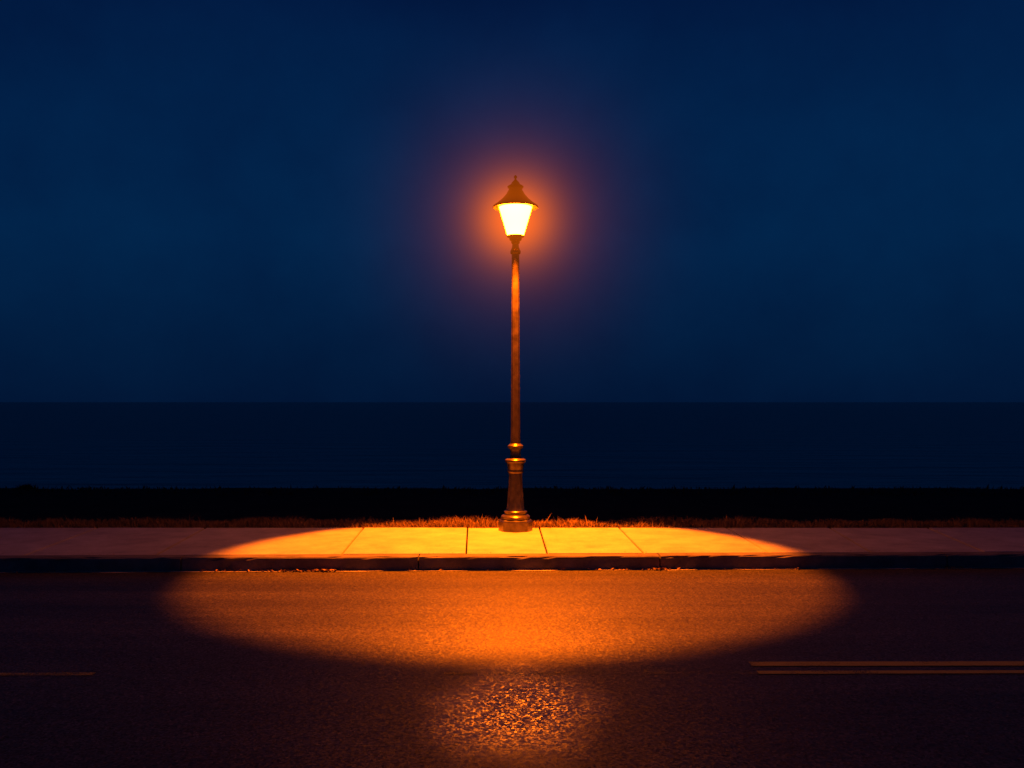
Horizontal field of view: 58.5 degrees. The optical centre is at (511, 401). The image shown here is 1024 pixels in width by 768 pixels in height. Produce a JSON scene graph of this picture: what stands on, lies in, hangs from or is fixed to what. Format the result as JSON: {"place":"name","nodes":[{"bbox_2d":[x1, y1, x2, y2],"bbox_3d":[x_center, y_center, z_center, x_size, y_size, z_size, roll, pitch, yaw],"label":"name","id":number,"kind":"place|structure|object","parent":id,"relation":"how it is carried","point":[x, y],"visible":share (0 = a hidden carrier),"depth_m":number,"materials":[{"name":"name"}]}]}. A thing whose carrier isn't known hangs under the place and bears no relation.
{"place":"outdoors","nodes":[
{"label":"outdoors","id":0,"kind":"place"},
{"bbox_2d":[0,568,1023,767],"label":"road","id":1,"kind":"structure","parent":0,"point":[312,669],"depth_m":5.46,"materials":[{"name":"grey asphalt"}]},
{"bbox_2d":[0,661,1023,674],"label":"road marking","id":2,"kind":"object","parent":1,"relation":"on","point":[926,663],"visible":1,"depth_m":5.53,"materials":[{"name":"yellow paint"}]},
{"bbox_2d":[0,567,1023,572],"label":"gutter","id":3,"kind":"object","parent":1,"relation":"on","point":[511,570],"visible":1,"depth_m":8.64,"materials":[{"name":"concrete"}]},
{"bbox_2d":[0,402,1023,488],"bbox_3d":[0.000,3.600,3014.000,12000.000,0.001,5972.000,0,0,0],"label":"sea","id":4,"kind":"structure","parent":0,"point":[453,445],"depth_m":76.78,"materials":[{"name":"teal liquid"}]},
{"bbox_2d":[0,488,1023,553],"bbox_3d":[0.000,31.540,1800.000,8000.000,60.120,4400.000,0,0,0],"label":"ground","id":5,"kind":"structure","parent":0,"point":[552,503],"depth_m":20.59,"materials":[{"name":"soil"}]},
{"bbox_2d":[12,483,38,489],"bbox_3d":[-12.974,2.263,24.443,0.660,0.174,0.731,0,0,33],"label":"bush","id":6,"kind":"object","parent":5,"relation":"on","point":[26,486],"visible":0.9,"depth_m":24.39,"materials":[{"name":"plant"}]},
{"bbox_2d":[0,552,1023,571],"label":"kerb","id":7,"kind":"structure","parent":5,"relation":"on","point":[35,563],"depth_m":8.70,"materials":[{"name":"concrete"}]},
{"bbox_2d":[0,513,1023,528],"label":"grass verge","id":8,"kind":"object","parent":5,"relation":"on","point":[464,522],"depth_m":10.88,"materials":[{"name":"green plant"}]},
{"bbox_2d":[2,484,1023,495],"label":"bank scrub","id":9,"kind":"object","parent":5,"relation":"on","point":[468,490],"visible":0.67,"depth_m":23.91,"materials":[{"name":"plant"}]},
{"bbox_2d":[0,528,1023,555],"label":"sidewalk","id":10,"kind":"structure","parent":0,"point":[175,541],"depth_m":9.66,"materials":[{"name":"concrete"}]},
{"bbox_2d":[2,532,987,572],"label":"fallen leaves","id":11,"kind":"object","parent":10,"relation":"on","point":[655,568],"visible":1,"depth_m":8.64,"materials":[{"name":"brown plant"}]},
{"bbox_2d":[493,175,537,532],"bbox_3d":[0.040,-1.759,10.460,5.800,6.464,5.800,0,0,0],"label":"street lamp","id":12,"kind":"object","parent":10,"relation":"on","point":[515,206],"visible":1,"depth_m":10.40,"materials":[{"name":"brown metal"}]},
{"bbox_2d":[0,0,1023,401],"label":"sky","id":13,"kind":"structure","parent":0,"point":[201,200],"materials":[{"name":"blue"}]}
]}

